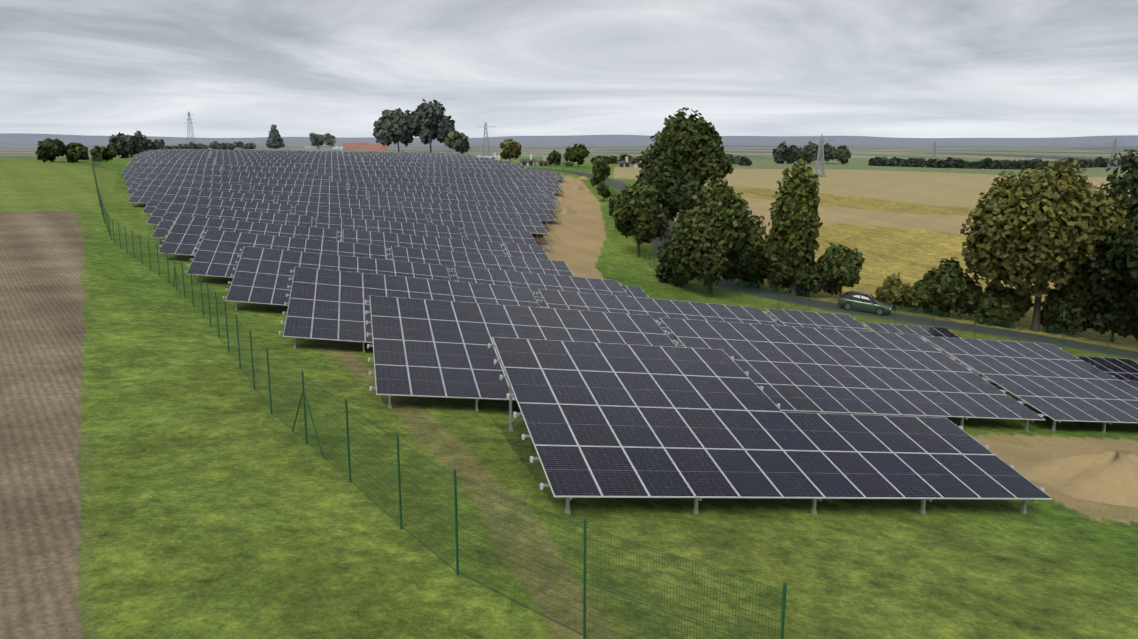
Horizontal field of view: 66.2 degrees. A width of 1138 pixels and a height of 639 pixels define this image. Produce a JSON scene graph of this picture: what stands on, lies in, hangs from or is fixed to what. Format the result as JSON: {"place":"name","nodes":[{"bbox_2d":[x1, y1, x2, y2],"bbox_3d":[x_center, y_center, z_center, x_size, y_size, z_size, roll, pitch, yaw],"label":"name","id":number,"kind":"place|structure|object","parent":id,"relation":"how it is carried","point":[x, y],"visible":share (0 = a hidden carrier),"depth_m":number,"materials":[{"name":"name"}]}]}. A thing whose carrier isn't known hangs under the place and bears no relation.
{"place":"outdoors","nodes":[
{"label":"outdoors","id":0,"kind":"place"},
{"bbox_2d":[0,133,1137,638],"bbox_3d":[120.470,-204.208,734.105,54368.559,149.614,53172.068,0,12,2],"label":"ground","id":1,"kind":"structure","parent":0,"point":[164,473],"depth_m":21.66,"materials":[{"name":"green plant"}]},
{"bbox_2d":[35,138,65,161],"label":"tree","id":2,"kind":"object","parent":1,"relation":"on","point":[49,149],"visible":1,"depth_m":175.72,"materials":[{"name":"green plant"}]},
{"bbox_2d":[64,142,88,162],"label":"tree","id":3,"kind":"object","parent":1,"relation":"on","point":[74,152],"visible":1,"depth_m":178.46,"materials":[{"name":"green plant"}]},
{"bbox_2d":[89,146,116,160],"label":"tree","id":4,"kind":"object","parent":1,"relation":"on","point":[108,154],"visible":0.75,"depth_m":188.34,"materials":[{"name":"green plant"}]},
{"bbox_2d":[107,131,148,157],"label":"tree","id":5,"kind":"object","parent":1,"relation":"on","point":[123,145],"visible":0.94,"depth_m":281.34,"materials":[{"name":"green plant"}]},
{"bbox_2d":[147,139,164,149],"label":"tree","id":6,"kind":"object","parent":1,"relation":"on","point":[155,144],"visible":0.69,"depth_m":464.40,"materials":[{"name":"green plant"}]},
{"bbox_2d":[178,143,193,148],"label":"wood edge","id":7,"kind":"object","parent":1,"relation":"on","point":[187,146],"visible":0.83,"depth_m":922.93,"materials":[{"name":"green plant"}]},
{"bbox_2d":[185,110,195,143],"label":"pylon","id":8,"kind":"object","parent":1,"relation":"on","point":[189,137],"visible":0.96,"depth_m":2052.71,"materials":[{"name":"silver metal"}]},
{"bbox_2d":[209,141,220,148],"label":"wood edge","id":9,"kind":"object","parent":1,"relation":"on","point":[215,145],"visible":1,"depth_m":1037.89,"materials":[{"name":"green plant"}]},
{"bbox_2d":[241,142,256,148],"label":"wood edge","id":10,"kind":"object","parent":1,"relation":"on","point":[249,145],"visible":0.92,"depth_m":1109.97,"materials":[{"name":"green plant"}]},
{"bbox_2d":[266,124,284,148],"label":"conifer tree","id":11,"kind":"object","parent":1,"relation":"on","point":[274,140],"visible":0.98,"depth_m":1090.29,"materials":[{"name":"green plant"}]},
{"bbox_2d":[309,132,323,148],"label":"tree","id":12,"kind":"object","parent":1,"relation":"on","point":[316,140],"visible":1,"depth_m":1044.67,"materials":[{"name":"green plant"}]},
{"bbox_2d":[178,149,459,154],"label":"solar row","id":13,"kind":"object","parent":1,"relation":"on","point":[312,151],"visible":0.02,"depth_m":219.06,"materials":[{"name":"glass"}]},
{"bbox_2d":[148,150,497,160],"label":"solar row","id":14,"kind":"object","parent":1,"relation":"on","point":[315,153],"visible":0.1,"depth_m":199.50,"materials":[{"name":"blue glass"}]},
{"bbox_2d":[144,151,505,163],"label":"solar row","id":15,"kind":"object","parent":1,"relation":"on","point":[354,155],"visible":0.1,"depth_m":189.73,"materials":[{"name":"blue glass"}]},
{"bbox_2d":[157,149,495,159],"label":"solar row","id":16,"kind":"object","parent":1,"relation":"on","point":[311,151],"visible":0.06,"depth_m":209.05,"materials":[{"name":"glass"}]},
{"bbox_2d":[323,133,335,148],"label":"tree","id":17,"kind":"object","parent":1,"relation":"on","point":[329,139],"visible":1,"depth_m":1034.65,"materials":[{"name":"green plant"}]},
{"bbox_2d":[140,152,520,167],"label":"solar row","id":18,"kind":"object","parent":1,"relation":"on","point":[392,157],"visible":0.29,"depth_m":180.91,"materials":[{"name":"blue glass"}]},
{"bbox_2d":[128,154,536,170],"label":"solar row","id":19,"kind":"object","parent":1,"relation":"on","point":[452,162],"visible":0.19,"depth_m":171.50,"materials":[{"name":"glass"}]},
{"bbox_2d":[223,246,451,310],"bbox_3d":[-13.190,-1.888,52.172,13.149,4.358,8.997,-3,12,-14],"label":"solar table","id":20,"kind":"object","parent":1,"relation":"on","point":[245,287],"visible":0.54,"depth_m":53.24,"materials":[{"name":"glass"}]},
{"bbox_2d":[121,158,557,187],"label":"solar row","id":21,"kind":"object","parent":1,"relation":"on","point":[405,169],"visible":0.33,"depth_m":151.80,"materials":[{"name":"glass"}]},
{"bbox_2d":[123,168,558,204],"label":"solar row","id":22,"kind":"object","parent":1,"relation":"on","point":[445,182],"visible":0.44,"depth_m":132.38,"materials":[{"name":"glass"}]},
{"bbox_2d":[122,163,563,195],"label":"solar row","id":23,"kind":"object","parent":1,"relation":"on","point":[552,181],"visible":0.44,"depth_m":142.20,"materials":[{"name":"glass"}]},
{"bbox_2d":[126,174,560,211],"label":"solar row","id":24,"kind":"object","parent":1,"relation":"on","point":[473,191],"visible":0.38,"depth_m":122.74,"materials":[{"name":"glass"}]},
{"bbox_2d":[151,205,536,255],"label":"solar row","id":25,"kind":"object","parent":1,"relation":"on","point":[500,236],"visible":0.4,"depth_m":83.78,"materials":[{"name":"glass"}]},
{"bbox_2d":[127,180,560,221],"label":"solar row","id":26,"kind":"object","parent":1,"relation":"on","point":[144,191],"visible":0.6,"depth_m":112.81,"materials":[{"name":"glass"}]},
{"bbox_2d":[142,188,553,236],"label":"solar row","id":27,"kind":"object","parent":1,"relation":"on","point":[460,209],"visible":0.48,"depth_m":103.37,"materials":[{"name":"glass"}]},
{"bbox_2d":[146,196,551,252],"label":"solar row","id":28,"kind":"object","parent":1,"relation":"on","point":[314,212],"visible":0.44,"depth_m":93.69,"materials":[{"name":"glass"}]},
{"bbox_2d":[136,156,564,180],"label":"solar row","id":29,"kind":"object","parent":1,"relation":"on","point":[481,166],"visible":0.27,"depth_m":162.26,"materials":[{"name":"glass"}]},
{"bbox_2d":[156,215,548,259],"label":"solar row","id":30,"kind":"object","parent":1,"relation":"on","point":[184,235],"visible":0.33,"depth_m":73.67,"materials":[{"name":"glass"}]},
{"bbox_2d":[342,143,367,149],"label":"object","id":31,"kind":"object","parent":1,"relation":"on","point":[354,146],"visible":0.96,"depth_m":958.61,"materials":[{"name":"brown paint"}]},
{"bbox_2d":[372,108,416,151],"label":"tree clump","id":32,"kind":"object","parent":1,"relation":"on","point":[390,126],"visible":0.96,"depth_m":449.67,"materials":[{"name":"green plant"}]},
{"bbox_2d":[279,267,542,352],"bbox_3d":[-7.240,-0.014,43.327,13.138,4.464,9.016,-3,12,-14],"label":"solar table","id":33,"kind":"object","parent":1,"relation":"on","point":[344,313],"visible":0.54,"depth_m":43.93,"materials":[{"name":"blue glass"}]},
{"bbox_2d":[184,229,648,297],"bbox_3d":[-9.905,-3.319,63.599,32.263,6.432,8.980,-3,12,-14],"label":"solar row","id":34,"kind":"object","parent":1,"relation":"on","point":[225,254],"visible":0.31,"depth_m":64.41,"materials":[{"name":"glass"}]},
{"bbox_2d":[403,99,455,151],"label":"tree clump","id":35,"kind":"object","parent":1,"relation":"on","point":[429,123],"visible":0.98,"depth_m":448.72,"materials":[{"name":"green plant"}]},
{"bbox_2d":[91,157,786,638],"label":"fence","id":36,"kind":"object","parent":1,"relation":"on","point":[517,591],"visible":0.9,"depth_m":15.80,"materials":[{"name":"green metal"}]},
{"bbox_2d":[444,130,469,154],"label":"tree clump","id":37,"kind":"object","parent":1,"relation":"on","point":[457,141],"visible":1,"depth_m":396.09,"materials":[{"name":"green plant"}]},
{"bbox_2d":[477,121,493,154],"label":"pylon","id":38,"kind":"object","parent":1,"relation":"on","point":[488,150],"visible":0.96,"depth_m":429.31,"materials":[{"name":"silver metal"}]},
{"bbox_2d":[499,139,521,161],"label":"tree","id":39,"kind":"object","parent":1,"relation":"on","point":[511,149],"visible":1,"depth_m":223.74,"materials":[{"name":"green plant"}]},
{"bbox_2d":[365,296,676,411],"bbox_3d":[-1.285,1.696,34.443,13.134,4.385,9.022,-3,12,-14],"label":"solar table","id":40,"kind":"object","parent":1,"relation":"on","point":[478,326],"visible":0.62,"depth_m":34.46,"materials":[{"name":"blue glass"}]},
{"bbox_2d":[520,154,534,165],"bbox_3d":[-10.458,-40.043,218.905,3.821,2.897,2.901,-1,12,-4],"label":"house","id":41,"kind":"structure","parent":1,"relation":"on","point":[527,162],"depth_m":218.01,"materials":[{"name":"beige"}]},
{"bbox_2d":[451,266,630,307],"bbox_3d":[-0.095,-0.936,55.894,14.173,4.337,8.988,-3,12,-14],"label":"solar table","id":42,"kind":"object","parent":1,"relation":"on","point":[534,282],"visible":0.27,"depth_m":58.10,"materials":[{"name":"glass"}]},
{"bbox_2d":[542,232,559,239],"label":"soil mound","id":43,"kind":"object","parent":1,"relation":"on","point":[549,236],"visible":0.81,"depth_m":103.00,"materials":[{"name":"beige sand"}]},
{"bbox_2d":[546,149,560,165],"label":"tree","id":44,"kind":"object","parent":1,"relation":"on","point":[554,157],"visible":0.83,"depth_m":220.97,"materials":[{"name":"green plant"}]},
{"bbox_2d":[558,207,577,214],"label":"soil mound","id":45,"kind":"object","parent":1,"relation":"on","point":[567,211],"visible":0.94,"depth_m":124.55,"materials":[{"name":"beige sand"}]},
{"bbox_2d":[563,143,589,166],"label":"tree","id":46,"kind":"object","parent":1,"relation":"on","point":[579,153],"visible":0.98,"depth_m":212.55,"materials":[{"name":"green plant"}]},
{"bbox_2d":[590,158,610,195],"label":"road tree","id":47,"kind":"object","parent":1,"relation":"on","point":[601,169],"visible":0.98,"depth_m":147.17,"materials":[{"name":"green plant"}]},
{"bbox_2d":[596,181,611,201],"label":"road tree","id":48,"kind":"object","parent":1,"relation":"on","point":[602,188],"visible":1,"depth_m":140.31,"materials":[{"name":"green plant"}]},
{"bbox_2d":[608,194,619,215],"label":"tree","id":49,"kind":"object","parent":1,"relation":"on","point":[612,203],"visible":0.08,"depth_m":114.88,"materials":[{"name":"green plant"}]},
{"bbox_2d":[616,156,630,166],"bbox_3d":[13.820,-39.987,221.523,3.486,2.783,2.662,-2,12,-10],"label":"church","id":50,"kind":"structure","parent":1,"relation":"on","point":[626,163],"depth_m":220.87,"materials":[{"name":"beige"}]},
{"bbox_2d":[619,154,633,163],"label":"wood edge","id":51,"kind":"object","parent":1,"relation":"on","point":[622,158],"visible":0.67,"depth_m":271.03,"materials":[{"name":"green plant"}]},
{"bbox_2d":[612,180,669,256],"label":"tree","id":52,"kind":"object","parent":1,"relation":"on","point":[639,214],"visible":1,"depth_m":93.82,"materials":[{"name":"green plant"}]},
{"bbox_2d":[536,289,777,346],"bbox_3d":[5.909,1.026,47.086,14.279,4.560,9.016,-3,12,-14],"label":"solar table","id":53,"kind":"object","parent":1,"relation":"on","point":[656,309],"visible":0.17,"depth_m":49.56,"materials":[{"name":"blue glass"}]},
{"bbox_2d":[636,165,702,243],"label":"tree","id":54,"kind":"object","parent":1,"relation":"on","point":[674,193],"visible":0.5,"depth_m":103.47,"materials":[{"name":"green plant"}]},
{"bbox_2d":[655,244,695,286],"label":"bush","id":55,"kind":"object","parent":1,"relation":"on","point":[666,269],"visible":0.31,"depth_m":81.27,"materials":[{"name":"green plant"}]},
{"bbox_2d":[638,107,733,233],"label":"tall tree","id":56,"kind":"object","parent":1,"relation":"on","point":[691,148],"visible":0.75,"depth_m":108.44,"materials":[{"name":"green plant"}]},
{"bbox_2d":[660,172,766,293],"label":"tree","id":57,"kind":"object","parent":1,"relation":"on","point":[718,227],"visible":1,"depth_m":76.05,"materials":[{"name":"green plant"}]},
{"bbox_2d":[721,256,761,281],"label":"bush","id":58,"kind":"object","parent":1,"relation":"on","point":[729,273],"visible":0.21,"depth_m":84.24,"materials":[{"name":"green plant"}]},
{"bbox_2d":[739,157,751,165],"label":"ridge tree","id":59,"kind":"object","parent":1,"relation":"on","point":[744,161],"visible":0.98,"depth_m":261.66,"materials":[{"name":"green plant"}]},
{"bbox_2d":[488,337,1052,513],"bbox_3d":[5.176,3.087,25.630,14.177,4.086,9.028,-3,12,-14],"label":"solar table","id":60,"kind":"object","parent":1,"relation":"on","point":[607,420],"visible":1,"depth_m":23.92,"materials":[{"name":"blue glass"}]},
{"bbox_2d":[735,233,814,291],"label":"bush","id":61,"kind":"object","parent":1,"relation":"on","point":[773,267],"visible":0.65,"depth_m":82.21,"materials":[{"name":"green plant"}]},
{"bbox_2d":[772,141,799,163],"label":"ridge tree","id":62,"kind":"object","parent":1,"relation":"on","point":[782,153],"visible":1,"depth_m":306.75,"materials":[{"name":"green plant"}]},
{"bbox_2d":[767,156,822,295],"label":"birch tree","id":63,"kind":"object","parent":1,"relation":"on","point":[796,225],"visible":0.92,"depth_m":80.28,"materials":[{"name":"green plant"}]},
{"bbox_2d":[797,141,820,163],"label":"ridge tree","id":64,"kind":"object","parent":1,"relation":"on","point":[809,153],"visible":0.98,"depth_m":308.79,"materials":[{"name":"green plant"}]},
{"bbox_2d":[793,263,826,296],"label":"bush","id":65,"kind":"object","parent":1,"relation":"on","point":[809,280],"visible":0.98,"depth_m":81.62,"materials":[{"name":"green plant"}]},
{"bbox_2d":[810,134,833,176],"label":"pylon","id":66,"kind":"object","parent":1,"relation":"on","point":[822,166],"visible":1,"depth_m":197.93,"materials":[{"name":"silver metal"}]},
{"bbox_2d":[819,143,834,163],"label":"ridge tree","id":67,"kind":"object","parent":1,"relation":"on","point":[828,149],"visible":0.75,"depth_m":310.70,"materials":[{"name":"green plant"}]},
{"bbox_2d":[814,242,864,296],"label":"bush","id":68,"kind":"object","parent":1,"relation":"on","point":[837,266],"visible":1,"depth_m":81.11,"materials":[{"name":"green plant"}]},
{"bbox_2d":[831,145,850,163],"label":"ridge tree","id":69,"kind":"object","parent":1,"relation":"on","point":[841,154],"visible":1,"depth_m":307.90,"materials":[{"name":"green plant"}]},
{"bbox_2d":[659,317,1044,430],"bbox_3d":[11.859,2.660,38.193,14.268,4.546,9.036,-3,12,-14],"label":"solar table","id":70,"kind":"object","parent":1,"relation":"on","point":[805,369],"visible":0.77,"depth_m":37.69,"materials":[{"name":"blue glass"}]},
{"bbox_2d":[868,156,881,165],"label":"wood edge","id":71,"kind":"object","parent":1,"relation":"on","point":[872,161],"visible":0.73,"depth_m":286.97,"materials":[{"name":"green plant"}]},
{"bbox_2d":[875,156,887,165],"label":"wood edge","id":72,"kind":"object","parent":1,"relation":"on","point":[882,161],"visible":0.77,"depth_m":284.63,"materials":[{"name":"green plant"}]},
{"bbox_2d":[765,308,998,387],"bbox_3d":[19.569,1.907,50.950,14.175,4.220,9.014,-3,12,-14],"label":"solar table","id":73,"kind":"object","parent":1,"relation":"on","point":[815,319],"visible":0.25,"depth_m":52.49,"materials":[{"name":"blue glass"}]},
{"bbox_2d":[885,157,897,166],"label":"wood edge","id":74,"kind":"object","parent":1,"relation":"on","point":[890,162],"visible":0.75,"depth_m":281.26,"materials":[{"name":"green plant"}]},
{"bbox_2d":[875,272,910,308],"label":"bush","id":75,"kind":"object","parent":1,"relation":"on","point":[893,290],"visible":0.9,"depth_m":80.30,"materials":[{"name":"green plant"}]},
{"bbox_2d":[894,157,907,166],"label":"wood edge","id":76,"kind":"object","parent":1,"relation":"on","point":[899,162],"visible":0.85,"depth_m":278.48,"materials":[{"name":"green plant"}]},
{"bbox_2d":[863,322,959,346],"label":"solar table","id":77,"kind":"object","parent":1,"relation":"on","point":[919,331],"visible":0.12,"depth_m":61.80,"materials":[{"name":"blue glass"}]},
{"bbox_2d":[906,158,917,166],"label":"wood edge","id":78,"kind":"object","parent":1,"relation":"on","point":[910,162],"visible":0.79,"depth_m":275.31,"materials":[{"name":"green plant"}]},
{"bbox_2d":[915,158,925,166],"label":"tree","id":79,"kind":"object","parent":1,"relation":"on","point":[921,162],"visible":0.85,"depth_m":273.59,"materials":[{"name":"green plant"}]},
{"bbox_2d":[904,278,950,316],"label":"bush","id":80,"kind":"object","parent":1,"relation":"on","point":[920,293],"visible":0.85,"depth_m":79.29,"materials":[{"name":"green plant"}]},
{"bbox_2d":[925,159,936,167],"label":"tree","id":81,"kind":"object","parent":1,"relation":"on","point":[929,163],"visible":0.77,"depth_m":270.15,"materials":[{"name":"green plant"}]},
{"bbox_2d":[933,158,943,167],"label":"wood edge","id":82,"kind":"object","parent":1,"relation":"on","point":[937,163],"visible":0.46,"depth_m":267.94,"materials":[{"name":"green plant"}]},
{"bbox_2d":[941,157,956,167],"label":"wood edge","id":83,"kind":"object","parent":1,"relation":"on","point":[947,162],"visible":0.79,"depth_m":265.85,"materials":[{"name":"green plant"}]},
{"bbox_2d":[921,257,983,318],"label":"bush","id":84,"kind":"object","parent":1,"relation":"on","point":[956,289],"visible":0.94,"depth_m":77.79,"materials":[{"name":"green plant"}]},
{"bbox_2d":[952,158,963,167],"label":"wood edge","id":85,"kind":"object","parent":1,"relation":"on","point":[958,162],"visible":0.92,"depth_m":265.27,"materials":[{"name":"green plant"}]},
{"bbox_2d":[969,161,981,168],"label":"wood edge","id":86,"kind":"object","parent":1,"relation":"on","point":[975,165],"visible":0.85,"depth_m":264.48,"materials":[{"name":"green plant"}]},
{"bbox_2d":[979,157,992,168],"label":"wood edge","id":87,"kind":"object","parent":1,"relation":"on","point":[985,161],"visible":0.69,"depth_m":263.93,"materials":[{"name":"green plant"}]},
{"bbox_2d":[992,160,1005,168],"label":"wood edge","id":88,"kind":"object","parent":1,"relation":"on","point":[999,164],"visible":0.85,"depth_m":262.72,"materials":[{"name":"green plant"}]},
{"bbox_2d":[974,283,1033,327],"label":"bush","id":89,"kind":"object","parent":1,"relation":"on","point":[1009,305],"visible":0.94,"depth_m":76.78,"materials":[{"name":"green plant"}]},
{"bbox_2d":[1011,160,1024,169],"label":"wood edge","id":90,"kind":"object","parent":1,"relation":"on","point":[1016,165],"visible":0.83,"depth_m":262.93,"materials":[{"name":"green plant"}]},
{"bbox_2d":[1018,159,1032,168],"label":"wood edge","id":91,"kind":"object","parent":1,"relation":"on","point":[1027,163],"visible":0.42,"depth_m":262.46,"materials":[{"name":"green plant"}]},
{"bbox_2d":[922,336,1137,432],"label":"solar table","id":92,"kind":"object","parent":1,"relation":"on","point":[1055,383],"visible":0.98,"depth_m":40.89,"materials":[{"name":"blue glass"}]},
{"bbox_2d":[1031,158,1045,169],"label":"wood edge","id":93,"kind":"object","parent":1,"relation":"on","point":[1037,162],"visible":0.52,"depth_m":263.49,"materials":[{"name":"green plant"}]},
{"bbox_2d":[960,156,1127,331],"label":"tree","id":94,"kind":"object","parent":1,"relation":"on","point":[1041,229],"visible":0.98,"depth_m":72.47,"materials":[{"name":"green plant"}]},
{"bbox_2d":[1040,277,1102,334],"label":"bush","id":95,"kind":"object","parent":1,"relation":"on","point":[1060,309],"visible":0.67,"depth_m":75.28,"materials":[{"name":"green plant"}]},
{"bbox_2d":[1014,450,1137,506],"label":"soil mound","id":96,"kind":"object","parent":1,"relation":"on","point":[1110,477],"visible":0.98,"depth_m":26.70,"materials":[{"name":"beige sand"}]},
{"bbox_2d":[1077,159,1088,167],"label":"tree","id":97,"kind":"object","parent":1,"relation":"on","point":[1083,163],"visible":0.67,"depth_m":283.04,"materials":[{"name":"green plant"}]},
{"bbox_2d":[1093,156,1108,166],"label":"wood edge","id":98,"kind":"object","parent":1,"relation":"on","point":[1100,162],"visible":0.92,"depth_m":289.41,"materials":[{"name":"green plant"}]},
{"bbox_2d":[1069,268,1137,342],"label":"bush","id":99,"kind":"object","parent":1,"relation":"on","point":[1122,320],"visible":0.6,"depth_m":73.01,"materials":[{"name":"green plant"}]},
{"bbox_2d":[1075,356,1137,380],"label":"solar table","id":100,"kind":"object","parent":1,"relation":"on","point":[1122,369],"visible":0.23,"depth_m":53.45,"materials":[{"name":"blue glass"}]},
{"bbox_2d":[1085,149,1137,313],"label":"tree","id":101,"kind":"object","parent":1,"relation":"on","point":[1122,256],"visible":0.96,"depth_m":71.53,"materials":[{"name":"green plant"}]},
{"bbox_2d":[1106,138,1124,168],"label":"pylon","id":102,"kind":"object","parent":1,"relation":"on","point":[1115,141],"visible":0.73,"depth_m":272.19,"materials":[{"name":"silver metal"}]},
{"bbox_2d":[0,0,1137,137],"label":"sky","id":103,"kind":"structure","parent":0,"point":[242,68],"materials":[{"name":"grey"}]},
{"bbox_2d":[525,159,1137,360],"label":"road","id":104,"kind":"structure","parent":0,"point":[655,243],"depth_m":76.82,"materials":[{"name":"grey asphalt"}]},
{"bbox_2d":[838,289,892,315],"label":"car","id":105,"kind":"object","parent":104,"relation":"on","point":[857,295],"visible":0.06,"depth_m":77.30,"materials":[{"name":"grey paint"}]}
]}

